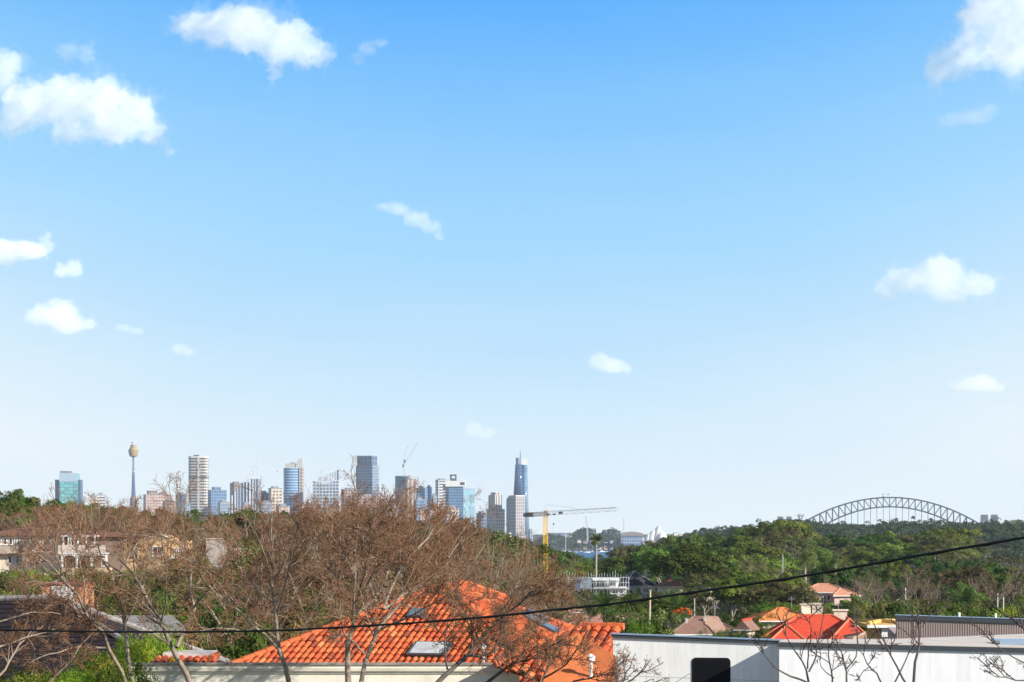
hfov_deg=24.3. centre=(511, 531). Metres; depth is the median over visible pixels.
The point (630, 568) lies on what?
fig tree
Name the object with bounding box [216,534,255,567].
garden shrub
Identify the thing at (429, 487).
office building
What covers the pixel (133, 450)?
observation tower
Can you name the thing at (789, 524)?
spreading tree
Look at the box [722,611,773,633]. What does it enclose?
garden shrub
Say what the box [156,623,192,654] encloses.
garden shrub
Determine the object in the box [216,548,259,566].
house
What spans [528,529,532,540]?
office building
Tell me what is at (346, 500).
bare tree
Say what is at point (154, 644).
garden shrub
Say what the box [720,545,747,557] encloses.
spreading tree
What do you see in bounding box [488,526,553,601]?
bare tree
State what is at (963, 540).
gum tree
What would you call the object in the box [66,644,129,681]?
garden shrub
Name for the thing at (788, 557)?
spreading tree
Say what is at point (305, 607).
garden shrub
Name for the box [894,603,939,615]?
garden shrub
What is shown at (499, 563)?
bare tree
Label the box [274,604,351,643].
garden shrub
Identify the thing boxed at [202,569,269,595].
garden shrub
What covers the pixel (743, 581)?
fig tree
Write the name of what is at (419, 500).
office building
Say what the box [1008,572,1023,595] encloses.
gum tree
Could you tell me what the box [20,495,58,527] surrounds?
bare tree
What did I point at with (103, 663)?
garden shrub
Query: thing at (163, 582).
garden shrub
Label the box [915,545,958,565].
gum tree
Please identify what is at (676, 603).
palm tree
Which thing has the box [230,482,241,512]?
office building
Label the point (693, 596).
autumn tree
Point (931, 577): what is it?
fig tree
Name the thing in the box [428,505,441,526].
apartment building
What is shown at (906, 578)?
gum tree
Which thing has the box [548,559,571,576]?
fig tree
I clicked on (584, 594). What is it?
undergrowth
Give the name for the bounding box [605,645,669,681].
bare tree
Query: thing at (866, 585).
gum tree
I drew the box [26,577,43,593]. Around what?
garden shrub
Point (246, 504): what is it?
office building
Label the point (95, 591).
garden shrub
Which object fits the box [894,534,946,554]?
autumn tree
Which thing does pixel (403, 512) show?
bare tree
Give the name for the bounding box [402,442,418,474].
luffing crane
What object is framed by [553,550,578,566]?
leafy tree
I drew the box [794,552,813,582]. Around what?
palm tree
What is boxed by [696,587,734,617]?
gum tree
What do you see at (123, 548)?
bare tree
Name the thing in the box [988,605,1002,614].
garden shrub
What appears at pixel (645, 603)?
fig tree
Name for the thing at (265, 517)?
fig tree
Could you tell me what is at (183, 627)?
garden shrub
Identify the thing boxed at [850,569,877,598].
bare tree
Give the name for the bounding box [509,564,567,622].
bare tree
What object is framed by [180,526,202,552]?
fig tree
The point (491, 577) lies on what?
garden shrub
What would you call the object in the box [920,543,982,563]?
gum tree
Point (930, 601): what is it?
autumn tree
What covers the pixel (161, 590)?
garden shrub
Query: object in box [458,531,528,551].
fig tree
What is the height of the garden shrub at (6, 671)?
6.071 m
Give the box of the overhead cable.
[0,536,1023,632]
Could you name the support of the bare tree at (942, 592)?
on the ground
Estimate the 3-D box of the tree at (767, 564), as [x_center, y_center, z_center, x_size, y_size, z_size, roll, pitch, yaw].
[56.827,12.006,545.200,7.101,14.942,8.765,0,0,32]
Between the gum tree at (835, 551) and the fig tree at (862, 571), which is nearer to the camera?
the fig tree at (862, 571)
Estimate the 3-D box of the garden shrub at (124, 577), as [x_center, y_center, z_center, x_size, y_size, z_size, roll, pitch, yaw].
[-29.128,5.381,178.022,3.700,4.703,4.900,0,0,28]
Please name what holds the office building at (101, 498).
on the ground
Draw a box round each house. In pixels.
[0,594,229,681]
[112,615,185,639]
[124,534,191,578]
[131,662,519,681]
[206,538,232,569]
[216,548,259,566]
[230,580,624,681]
[564,578,626,598]
[566,609,585,615]
[568,614,625,622]
[610,633,783,681]
[619,570,656,597]
[655,577,683,594]
[667,607,736,636]
[733,618,759,635]
[745,596,810,629]
[759,603,863,638]
[828,587,860,604]
[843,631,866,638]
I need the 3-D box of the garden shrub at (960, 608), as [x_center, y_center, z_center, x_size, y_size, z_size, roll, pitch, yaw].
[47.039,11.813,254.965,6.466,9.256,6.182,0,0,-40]
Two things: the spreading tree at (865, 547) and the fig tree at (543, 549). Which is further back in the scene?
the spreading tree at (865, 547)
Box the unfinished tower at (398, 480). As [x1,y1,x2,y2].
[395,476,406,513]
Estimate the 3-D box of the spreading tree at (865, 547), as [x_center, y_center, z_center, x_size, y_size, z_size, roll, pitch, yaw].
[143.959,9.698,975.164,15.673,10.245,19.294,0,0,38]
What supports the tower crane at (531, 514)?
on the ground
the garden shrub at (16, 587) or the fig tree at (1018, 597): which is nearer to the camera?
the garden shrub at (16, 587)
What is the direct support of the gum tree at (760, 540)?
on the ground
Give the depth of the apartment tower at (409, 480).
6504.77 m
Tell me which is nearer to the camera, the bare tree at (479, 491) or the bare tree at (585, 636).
the bare tree at (585, 636)
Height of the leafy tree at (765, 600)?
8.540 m
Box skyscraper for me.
[514,450,528,539]
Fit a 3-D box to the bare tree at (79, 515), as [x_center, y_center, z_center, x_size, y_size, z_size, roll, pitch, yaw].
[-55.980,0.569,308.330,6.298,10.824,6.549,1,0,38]
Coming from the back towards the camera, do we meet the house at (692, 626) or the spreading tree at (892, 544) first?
the spreading tree at (892, 544)
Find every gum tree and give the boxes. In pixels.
[0,499,17,514]
[194,511,204,521]
[633,540,658,552]
[685,581,717,615]
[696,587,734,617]
[698,576,717,604]
[715,554,754,573]
[733,578,766,610]
[745,524,788,541]
[752,538,764,546]
[757,565,779,578]
[768,542,792,558]
[772,565,811,580]
[773,531,815,557]
[786,523,823,558]
[788,542,817,561]
[794,559,817,579]
[798,595,834,613]
[817,537,837,556]
[827,546,845,558]
[834,591,878,609]
[835,541,863,556]
[843,575,870,595]
[862,577,880,589]
[868,578,894,600]
[883,549,905,564]
[901,573,921,582]
[908,563,936,579]
[914,533,960,557]
[914,578,941,603]
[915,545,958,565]
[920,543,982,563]
[942,535,967,560]
[979,547,992,557]
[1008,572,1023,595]
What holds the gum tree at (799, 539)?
on the ground
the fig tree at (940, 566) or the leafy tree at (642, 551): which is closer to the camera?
the fig tree at (940, 566)
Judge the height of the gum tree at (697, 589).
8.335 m
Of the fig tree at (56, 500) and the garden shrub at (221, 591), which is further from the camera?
the fig tree at (56, 500)
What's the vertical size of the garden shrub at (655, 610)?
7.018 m
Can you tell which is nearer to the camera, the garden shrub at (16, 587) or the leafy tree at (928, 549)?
the garden shrub at (16, 587)
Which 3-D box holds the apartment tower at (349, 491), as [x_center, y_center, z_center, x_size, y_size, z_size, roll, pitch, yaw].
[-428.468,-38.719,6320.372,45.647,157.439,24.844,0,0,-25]
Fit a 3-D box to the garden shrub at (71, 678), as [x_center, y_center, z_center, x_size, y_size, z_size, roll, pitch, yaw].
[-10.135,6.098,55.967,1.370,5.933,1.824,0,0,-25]
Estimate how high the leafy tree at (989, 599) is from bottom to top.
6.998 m
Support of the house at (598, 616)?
on the ground
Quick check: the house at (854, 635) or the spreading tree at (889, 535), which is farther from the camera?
the spreading tree at (889, 535)
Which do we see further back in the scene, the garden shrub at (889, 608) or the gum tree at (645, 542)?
the gum tree at (645, 542)
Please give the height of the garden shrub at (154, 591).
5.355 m
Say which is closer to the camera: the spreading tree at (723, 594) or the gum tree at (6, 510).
the gum tree at (6, 510)
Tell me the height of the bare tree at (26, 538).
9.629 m
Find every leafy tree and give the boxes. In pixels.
[6,509,39,528]
[7,503,43,515]
[12,494,40,515]
[35,500,67,509]
[62,501,95,515]
[551,567,575,576]
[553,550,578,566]
[565,562,590,576]
[574,563,607,576]
[576,557,594,565]
[628,545,651,557]
[708,534,761,550]
[720,544,784,561]
[731,527,749,536]
[744,599,790,617]
[746,590,789,611]
[771,571,807,595]
[804,553,835,568]
[808,546,833,557]
[821,534,846,555]
[842,550,882,568]
[864,542,896,556]
[876,560,911,580]
[900,545,926,564]
[909,530,934,548]
[913,540,940,556]
[941,582,987,602]
[943,526,982,557]
[970,591,993,605]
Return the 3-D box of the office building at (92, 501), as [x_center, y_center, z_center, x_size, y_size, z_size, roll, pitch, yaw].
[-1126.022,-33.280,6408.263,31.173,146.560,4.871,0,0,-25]
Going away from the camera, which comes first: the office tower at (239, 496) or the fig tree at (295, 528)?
the fig tree at (295, 528)
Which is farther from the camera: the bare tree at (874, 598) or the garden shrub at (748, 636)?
the bare tree at (874, 598)
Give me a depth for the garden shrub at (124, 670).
56.71 m
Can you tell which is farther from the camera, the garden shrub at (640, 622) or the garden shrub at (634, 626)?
the garden shrub at (640, 622)
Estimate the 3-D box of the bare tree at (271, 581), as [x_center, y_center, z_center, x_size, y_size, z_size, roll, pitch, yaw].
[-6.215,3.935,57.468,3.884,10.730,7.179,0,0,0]
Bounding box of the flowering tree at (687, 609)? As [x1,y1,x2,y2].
[676,607,692,617]
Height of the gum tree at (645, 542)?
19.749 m
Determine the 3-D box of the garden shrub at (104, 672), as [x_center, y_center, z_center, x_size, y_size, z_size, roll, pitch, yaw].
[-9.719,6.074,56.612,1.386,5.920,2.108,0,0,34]
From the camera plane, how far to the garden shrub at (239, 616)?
99.73 m
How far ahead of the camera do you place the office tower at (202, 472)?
6675.56 m
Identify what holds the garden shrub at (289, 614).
on the ground
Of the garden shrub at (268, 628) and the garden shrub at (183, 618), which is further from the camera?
the garden shrub at (183, 618)
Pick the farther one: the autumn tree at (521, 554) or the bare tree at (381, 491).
the autumn tree at (521, 554)
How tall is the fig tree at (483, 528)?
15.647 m
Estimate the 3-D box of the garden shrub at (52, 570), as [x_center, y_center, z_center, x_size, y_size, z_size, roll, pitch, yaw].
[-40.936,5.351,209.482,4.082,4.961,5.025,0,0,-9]
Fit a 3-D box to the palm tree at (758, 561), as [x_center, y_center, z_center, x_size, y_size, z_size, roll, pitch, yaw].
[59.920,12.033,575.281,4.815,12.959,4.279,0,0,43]
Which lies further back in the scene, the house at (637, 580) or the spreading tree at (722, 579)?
the house at (637, 580)
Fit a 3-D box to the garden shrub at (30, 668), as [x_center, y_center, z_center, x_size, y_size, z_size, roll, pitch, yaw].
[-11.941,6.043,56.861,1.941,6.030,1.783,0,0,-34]
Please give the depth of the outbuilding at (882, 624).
118.36 m
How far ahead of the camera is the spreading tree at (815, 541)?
1125.33 m
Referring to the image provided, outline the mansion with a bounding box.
[0,527,130,578]
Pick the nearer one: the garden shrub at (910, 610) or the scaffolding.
the garden shrub at (910, 610)
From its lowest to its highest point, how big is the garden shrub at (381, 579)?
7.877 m
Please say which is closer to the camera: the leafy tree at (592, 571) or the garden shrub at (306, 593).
the garden shrub at (306, 593)
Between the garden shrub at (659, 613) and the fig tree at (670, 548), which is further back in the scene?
the fig tree at (670, 548)
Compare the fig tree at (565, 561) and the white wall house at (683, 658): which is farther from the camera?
the fig tree at (565, 561)
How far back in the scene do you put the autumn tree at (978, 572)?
538.42 m
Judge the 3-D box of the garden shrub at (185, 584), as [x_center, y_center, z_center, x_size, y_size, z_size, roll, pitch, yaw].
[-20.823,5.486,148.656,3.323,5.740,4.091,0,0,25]
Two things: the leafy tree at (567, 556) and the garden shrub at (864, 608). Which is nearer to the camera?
the garden shrub at (864, 608)
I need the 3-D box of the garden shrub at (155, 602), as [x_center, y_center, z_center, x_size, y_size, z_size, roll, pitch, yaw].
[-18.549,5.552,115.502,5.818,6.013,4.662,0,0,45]
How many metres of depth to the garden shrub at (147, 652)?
63.14 m
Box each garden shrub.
[0,570,20,595]
[0,574,39,593]
[0,579,40,594]
[0,585,36,595]
[0,661,31,681]
[3,659,44,681]
[6,668,71,681]
[9,565,26,576]
[11,665,40,681]
[14,568,48,582]
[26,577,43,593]
[40,565,65,581]
[52,668,100,681]
[64,646,136,681]
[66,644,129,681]
[68,570,105,584]
[73,644,119,681]
[85,664,123,681]
[94,582,116,605]
[94,583,136,609]
[95,662,137,681]
[97,584,170,614]
[105,639,175,673]
[111,578,164,603]
[111,639,161,681]
[113,628,148,663]
[116,626,149,660]
[120,630,173,672]
[121,574,150,590]
[122,628,157,661]
[124,568,142,586]
[124,636,184,659]
[130,583,190,610]
[131,608,214,635]
[134,579,162,594]
[135,566,159,583]
[135,663,144,676]
[136,576,163,586]
[144,587,227,614]
[145,628,185,655]
[148,616,274,659]
[150,574,180,591]
[154,617,231,649]
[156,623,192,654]
[161,548,243,593]
[163,582,204,596]
[168,623,198,642]
[169,609,192,630]
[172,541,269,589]
[172,626,203,648]
[173,576,198,598]
[175,606,290,642]
[176,589,268,626]
[177,609,267,649]
[179,600,235,647]
[183,589,221,627]
[186,574,239,609]
[188,590,235,609]
[199,604,290,646]
[200,569,304,611]
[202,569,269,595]
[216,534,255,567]
[216,623,254,656]
[217,621,273,653]
[225,606,304,645]
[228,530,302,554]
[240,542,277,570]
[241,617,307,655]
[246,605,316,636]
[246,610,302,633]
[249,545,318,588]
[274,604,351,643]
[278,605,320,632]
[281,577,363,624]
[289,605,334,631]
[293,571,330,609]
[309,588,395,613]
[328,566,399,594]
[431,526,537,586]
[481,559,513,587]
[500,586,585,624]
[503,560,566,606]
[532,597,569,620]
[599,600,681,634]
[604,611,667,634]
[624,617,649,633]
[627,619,646,632]
[631,606,673,633]
[636,616,655,633]
[695,627,707,635]
[713,630,725,636]
[719,628,740,637]
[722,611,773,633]
[737,629,767,638]
[746,603,773,616]
[750,626,772,638]
[847,604,866,631]
[861,601,885,617]
[864,598,897,630]
[869,595,926,618]
[884,601,927,618]
[886,600,944,618]
[890,600,942,615]
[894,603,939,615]
[895,604,913,614]
[923,598,950,613]
[924,599,965,615]
[930,602,971,615]
[941,602,958,615]
[945,600,965,614]
[946,605,959,615]
[957,599,983,616]
[968,603,998,617]
[973,598,1023,617]
[978,600,1010,616]
[987,604,1005,617]
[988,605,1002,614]
[990,605,1017,617]
[994,598,1023,610]
[1000,599,1023,612]
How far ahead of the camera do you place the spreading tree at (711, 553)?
586.87 m
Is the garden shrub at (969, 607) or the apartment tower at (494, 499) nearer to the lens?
the garden shrub at (969, 607)
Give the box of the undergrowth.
[2,526,1023,629]
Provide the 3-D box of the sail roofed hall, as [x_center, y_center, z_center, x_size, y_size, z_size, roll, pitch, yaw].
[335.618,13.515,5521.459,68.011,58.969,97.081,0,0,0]
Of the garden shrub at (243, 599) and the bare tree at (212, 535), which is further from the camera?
the bare tree at (212, 535)
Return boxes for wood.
[532,527,626,548]
[608,514,1023,558]
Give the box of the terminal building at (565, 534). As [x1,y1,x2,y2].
[548,533,568,542]
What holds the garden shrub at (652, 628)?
on the ground
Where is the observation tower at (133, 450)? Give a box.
[128,442,138,511]
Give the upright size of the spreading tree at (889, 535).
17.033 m
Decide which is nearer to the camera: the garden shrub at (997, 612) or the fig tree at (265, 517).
the garden shrub at (997, 612)
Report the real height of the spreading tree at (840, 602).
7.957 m
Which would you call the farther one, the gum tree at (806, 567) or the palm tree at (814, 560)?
the gum tree at (806, 567)
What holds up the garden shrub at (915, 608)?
on the ground
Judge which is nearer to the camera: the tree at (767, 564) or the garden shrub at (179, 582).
the garden shrub at (179, 582)
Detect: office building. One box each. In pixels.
[88,492,98,508]
[96,493,104,506]
[143,491,172,515]
[163,495,175,515]
[176,492,186,516]
[184,502,190,517]
[218,500,229,514]
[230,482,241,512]
[241,502,250,510]
[259,500,271,513]
[261,491,267,499]
[414,497,424,519]
[416,486,427,508]
[426,485,431,505]
[431,494,436,504]
[514,533,525,538]
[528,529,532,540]
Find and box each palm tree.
[581,596,600,621]
[589,587,618,621]
[590,533,602,576]
[612,588,648,626]
[645,587,676,628]
[662,588,697,622]
[739,556,755,569]
[752,557,766,569]
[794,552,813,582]
[807,556,819,569]
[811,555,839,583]
[826,551,841,585]
[837,555,852,588]
[881,589,907,609]
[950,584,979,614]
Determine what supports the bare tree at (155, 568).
on the ground
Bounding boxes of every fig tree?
[0,488,33,512]
[0,505,6,529]
[1,506,23,524]
[35,499,58,509]
[96,505,126,521]
[101,515,127,527]
[134,507,163,522]
[160,508,198,524]
[171,516,202,532]
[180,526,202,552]
[203,508,256,526]
[205,520,230,531]
[252,510,287,522]
[279,520,323,536]
[456,526,504,541]
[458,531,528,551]
[505,534,554,570]
[534,553,554,567]
[541,554,572,564]
[548,547,586,560]
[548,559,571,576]
[589,562,626,581]
[592,554,617,562]
[599,555,632,576]
[623,554,681,578]
[634,597,657,608]
[642,543,676,556]
[648,541,733,583]
[678,532,727,543]
[731,577,771,610]
[808,568,866,591]
[820,534,884,550]
[851,565,883,580]
[862,575,915,589]
[877,584,929,600]
[883,551,937,572]
[914,571,955,594]
[929,558,964,591]
[964,559,982,569]
[996,593,1023,605]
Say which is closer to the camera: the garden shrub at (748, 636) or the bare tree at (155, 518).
the garden shrub at (748, 636)
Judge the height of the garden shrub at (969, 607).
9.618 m
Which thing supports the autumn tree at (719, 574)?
on the ground
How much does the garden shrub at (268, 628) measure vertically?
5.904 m
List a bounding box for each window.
[152,546,162,555]
[597,581,603,586]
[609,581,614,586]
[692,658,730,681]
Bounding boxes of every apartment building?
[276,504,289,515]
[357,494,378,516]
[419,507,427,523]
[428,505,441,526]
[445,505,458,527]
[476,506,485,532]
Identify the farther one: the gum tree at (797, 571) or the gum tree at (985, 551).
the gum tree at (985, 551)
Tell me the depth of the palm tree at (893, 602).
298.89 m
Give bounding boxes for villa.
[799,583,850,603]
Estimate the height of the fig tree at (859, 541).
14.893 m
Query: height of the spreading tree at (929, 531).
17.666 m
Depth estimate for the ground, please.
1720.39 m
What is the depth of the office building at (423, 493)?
6506.86 m
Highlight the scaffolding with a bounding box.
[561,570,629,596]
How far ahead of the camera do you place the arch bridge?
5986.34 m
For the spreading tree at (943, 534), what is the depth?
1082.23 m
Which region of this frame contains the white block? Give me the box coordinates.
[777,634,1023,681]
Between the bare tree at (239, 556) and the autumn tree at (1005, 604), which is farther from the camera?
the autumn tree at (1005, 604)
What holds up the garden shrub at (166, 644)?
on the ground
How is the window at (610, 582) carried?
in the unfinished house at (600, 584)
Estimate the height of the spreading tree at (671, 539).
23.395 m
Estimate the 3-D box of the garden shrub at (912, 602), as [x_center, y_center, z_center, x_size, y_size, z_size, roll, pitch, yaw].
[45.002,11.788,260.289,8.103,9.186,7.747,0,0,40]
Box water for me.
[567,551,608,558]
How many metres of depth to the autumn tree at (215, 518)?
461.09 m
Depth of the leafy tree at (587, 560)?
1081.65 m
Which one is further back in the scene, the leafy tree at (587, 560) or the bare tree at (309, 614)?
the leafy tree at (587, 560)
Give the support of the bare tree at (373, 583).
on the ground
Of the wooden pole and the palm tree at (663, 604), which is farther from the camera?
the palm tree at (663, 604)
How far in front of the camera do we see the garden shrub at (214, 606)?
115.09 m
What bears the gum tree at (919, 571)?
on the ground
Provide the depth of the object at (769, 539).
970.45 m
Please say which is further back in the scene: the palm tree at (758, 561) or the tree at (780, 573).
the palm tree at (758, 561)
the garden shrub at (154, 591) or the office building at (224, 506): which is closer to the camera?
the garden shrub at (154, 591)
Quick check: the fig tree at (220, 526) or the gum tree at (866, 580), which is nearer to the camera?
the fig tree at (220, 526)
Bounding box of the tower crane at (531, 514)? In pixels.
[523,503,616,572]
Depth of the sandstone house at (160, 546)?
240.00 m
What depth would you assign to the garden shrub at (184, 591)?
148.75 m
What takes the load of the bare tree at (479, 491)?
on the ground
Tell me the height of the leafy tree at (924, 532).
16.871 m
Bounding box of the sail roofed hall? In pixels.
[641,525,666,544]
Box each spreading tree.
[634,547,692,579]
[638,566,680,582]
[663,533,704,547]
[668,541,728,550]
[682,550,736,579]
[710,567,764,611]
[710,579,753,621]
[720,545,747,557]
[730,553,802,574]
[734,569,773,584]
[744,518,814,548]
[750,566,784,576]
[759,604,811,613]
[765,553,806,571]
[781,537,829,549]
[811,599,851,613]
[846,543,873,554]
[866,530,899,542]
[882,539,912,550]
[912,528,944,558]
[913,529,973,559]
[956,548,981,560]
[962,562,1015,593]
[978,575,1023,599]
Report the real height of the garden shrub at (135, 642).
6.519 m
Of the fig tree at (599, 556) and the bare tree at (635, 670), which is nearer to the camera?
the bare tree at (635, 670)
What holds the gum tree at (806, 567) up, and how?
on the ground
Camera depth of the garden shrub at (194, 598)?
118.85 m
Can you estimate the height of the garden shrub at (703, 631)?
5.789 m
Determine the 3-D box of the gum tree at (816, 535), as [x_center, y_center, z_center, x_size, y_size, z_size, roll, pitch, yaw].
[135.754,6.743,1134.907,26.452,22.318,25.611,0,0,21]
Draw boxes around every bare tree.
[0,491,164,681]
[0,510,23,530]
[0,575,118,681]
[2,500,50,530]
[10,499,79,571]
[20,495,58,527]
[36,462,272,681]
[43,497,88,532]
[45,509,115,531]
[62,495,89,530]
[73,497,126,532]
[81,506,126,531]
[83,495,126,532]
[97,509,152,533]
[102,500,152,537]
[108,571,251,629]
[114,505,175,568]
[120,498,175,534]
[131,533,212,583]
[145,497,187,535]
[161,502,210,549]
[164,480,326,681]
[168,542,313,635]
[184,505,230,553]
[184,561,366,649]
[190,499,235,550]
[198,528,378,626]
[199,530,349,622]
[209,501,288,560]
[230,497,289,546]
[249,490,324,557]
[261,502,342,584]
[270,485,386,539]
[281,489,395,569]
[285,455,468,681]
[296,510,412,620]
[300,474,426,581]
[300,498,342,548]
[314,496,499,681]
[323,521,577,619]
[330,475,407,574]
[333,488,458,581]
[349,497,497,583]
[358,486,431,579]
[383,551,543,607]
[386,532,536,609]
[400,554,612,623]
[402,487,481,573]
[408,547,541,609]
[419,537,593,681]
[420,498,491,579]
[446,519,516,587]
[471,530,539,607]
[479,539,546,613]
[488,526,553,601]
[494,534,597,621]
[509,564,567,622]
[517,612,639,681]
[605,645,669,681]
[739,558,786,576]
[741,591,830,681]
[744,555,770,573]
[810,605,862,681]
[834,575,888,600]
[842,573,893,602]
[849,560,953,681]
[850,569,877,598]
[886,570,919,600]
[909,574,936,607]
[929,578,959,601]
[957,571,981,608]
[969,545,1023,680]
[980,568,1015,599]
[1002,575,1023,598]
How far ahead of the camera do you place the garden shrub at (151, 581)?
188.46 m
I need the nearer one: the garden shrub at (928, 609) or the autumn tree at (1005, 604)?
the garden shrub at (928, 609)
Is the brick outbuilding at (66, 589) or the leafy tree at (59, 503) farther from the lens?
the leafy tree at (59, 503)
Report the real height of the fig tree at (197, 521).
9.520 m
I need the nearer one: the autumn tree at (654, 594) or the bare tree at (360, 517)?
the bare tree at (360, 517)
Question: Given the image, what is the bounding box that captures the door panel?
[52,585,73,600]
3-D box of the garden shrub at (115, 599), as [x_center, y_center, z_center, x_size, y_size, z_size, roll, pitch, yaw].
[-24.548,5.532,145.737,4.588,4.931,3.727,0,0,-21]
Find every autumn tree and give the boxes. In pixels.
[201,513,230,526]
[212,520,239,529]
[229,521,263,536]
[240,526,260,539]
[505,545,528,565]
[606,544,639,556]
[609,546,627,558]
[644,591,679,605]
[678,591,705,616]
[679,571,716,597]
[706,569,731,602]
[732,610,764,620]
[743,585,782,610]
[747,544,779,556]
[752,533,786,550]
[764,582,792,597]
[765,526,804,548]
[773,583,821,605]
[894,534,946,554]
[909,597,934,604]
[932,568,971,597]
[950,564,997,592]
[972,538,989,552]
[982,600,1007,606]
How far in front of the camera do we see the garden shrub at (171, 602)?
119.49 m
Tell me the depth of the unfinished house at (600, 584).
560.00 m
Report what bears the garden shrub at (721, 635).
on the ground
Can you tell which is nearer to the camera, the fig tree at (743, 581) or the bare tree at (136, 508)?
the bare tree at (136, 508)
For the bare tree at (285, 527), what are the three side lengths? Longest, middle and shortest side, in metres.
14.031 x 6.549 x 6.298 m
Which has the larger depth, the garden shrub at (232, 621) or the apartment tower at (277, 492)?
the apartment tower at (277, 492)
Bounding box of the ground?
[533,534,1023,626]
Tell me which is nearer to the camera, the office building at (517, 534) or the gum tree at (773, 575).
the gum tree at (773, 575)
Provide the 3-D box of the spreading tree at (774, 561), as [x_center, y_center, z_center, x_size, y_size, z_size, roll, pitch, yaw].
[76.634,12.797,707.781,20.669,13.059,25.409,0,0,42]
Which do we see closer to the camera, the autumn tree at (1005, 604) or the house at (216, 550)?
the house at (216, 550)
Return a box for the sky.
[0,0,1023,533]
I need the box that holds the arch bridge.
[777,494,997,524]
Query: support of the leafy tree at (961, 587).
on the ground
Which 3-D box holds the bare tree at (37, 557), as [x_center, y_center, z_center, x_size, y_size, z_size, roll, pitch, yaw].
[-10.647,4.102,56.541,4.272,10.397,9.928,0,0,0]
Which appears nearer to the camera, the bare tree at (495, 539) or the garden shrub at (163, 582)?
the bare tree at (495, 539)
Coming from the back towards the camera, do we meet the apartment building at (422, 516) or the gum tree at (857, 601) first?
the apartment building at (422, 516)
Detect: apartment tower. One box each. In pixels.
[268,483,281,511]
[341,488,359,509]
[406,475,415,517]
[487,492,504,532]
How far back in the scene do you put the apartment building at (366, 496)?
6211.93 m
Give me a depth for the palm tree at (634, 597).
304.63 m
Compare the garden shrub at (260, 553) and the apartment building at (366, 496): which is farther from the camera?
the apartment building at (366, 496)
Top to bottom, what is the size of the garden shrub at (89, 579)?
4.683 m
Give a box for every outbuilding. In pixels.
[41,582,93,607]
[855,619,895,638]
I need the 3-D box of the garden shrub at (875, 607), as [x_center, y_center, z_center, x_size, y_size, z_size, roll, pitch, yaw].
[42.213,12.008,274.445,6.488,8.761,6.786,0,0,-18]
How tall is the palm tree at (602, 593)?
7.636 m
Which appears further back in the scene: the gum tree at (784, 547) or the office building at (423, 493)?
the office building at (423, 493)
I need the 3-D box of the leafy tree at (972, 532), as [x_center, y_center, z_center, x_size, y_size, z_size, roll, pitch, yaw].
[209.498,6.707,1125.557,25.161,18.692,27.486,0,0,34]
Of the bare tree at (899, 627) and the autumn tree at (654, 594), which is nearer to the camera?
the bare tree at (899, 627)
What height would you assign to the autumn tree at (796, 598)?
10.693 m
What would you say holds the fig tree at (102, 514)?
on the ground
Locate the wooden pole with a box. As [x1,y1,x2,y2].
[648,590,650,628]
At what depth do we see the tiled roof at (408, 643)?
70.67 m
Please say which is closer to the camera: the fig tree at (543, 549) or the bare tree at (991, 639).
the bare tree at (991, 639)
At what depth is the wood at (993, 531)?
2341.25 m
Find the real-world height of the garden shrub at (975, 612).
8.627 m
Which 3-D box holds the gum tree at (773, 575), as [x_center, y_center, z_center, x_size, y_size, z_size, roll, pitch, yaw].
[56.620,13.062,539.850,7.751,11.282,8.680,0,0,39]
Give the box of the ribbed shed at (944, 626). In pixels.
[888,612,1023,638]
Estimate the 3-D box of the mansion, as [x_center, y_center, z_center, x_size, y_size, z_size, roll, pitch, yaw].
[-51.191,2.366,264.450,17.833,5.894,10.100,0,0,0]
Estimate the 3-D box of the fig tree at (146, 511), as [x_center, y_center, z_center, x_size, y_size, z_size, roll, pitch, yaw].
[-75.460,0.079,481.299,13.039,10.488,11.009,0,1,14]
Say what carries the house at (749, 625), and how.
on the ground
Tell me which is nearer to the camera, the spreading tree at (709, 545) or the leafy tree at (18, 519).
the leafy tree at (18, 519)
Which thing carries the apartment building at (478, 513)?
on the ground
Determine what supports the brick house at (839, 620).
on the ground
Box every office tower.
[55,470,82,505]
[188,455,208,521]
[208,487,226,516]
[231,460,260,513]
[284,457,303,519]
[312,469,341,510]
[356,456,378,495]
[435,474,448,506]
[443,474,465,518]
[463,489,474,524]
[506,495,524,536]
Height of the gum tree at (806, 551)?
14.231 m
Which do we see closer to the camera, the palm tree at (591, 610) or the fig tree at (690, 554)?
the palm tree at (591, 610)
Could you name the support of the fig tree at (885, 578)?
on the ground
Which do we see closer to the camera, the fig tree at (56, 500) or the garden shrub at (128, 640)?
the garden shrub at (128, 640)
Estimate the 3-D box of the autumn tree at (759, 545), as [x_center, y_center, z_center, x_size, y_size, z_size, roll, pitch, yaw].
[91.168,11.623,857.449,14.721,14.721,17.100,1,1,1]
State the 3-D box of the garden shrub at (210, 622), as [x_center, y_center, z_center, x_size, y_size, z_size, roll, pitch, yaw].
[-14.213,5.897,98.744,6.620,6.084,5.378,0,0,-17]
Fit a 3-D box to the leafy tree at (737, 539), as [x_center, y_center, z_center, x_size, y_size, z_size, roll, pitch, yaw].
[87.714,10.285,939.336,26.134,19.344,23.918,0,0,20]
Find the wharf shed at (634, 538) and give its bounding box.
[620,532,642,545]
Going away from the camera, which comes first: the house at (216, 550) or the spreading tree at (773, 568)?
the house at (216, 550)

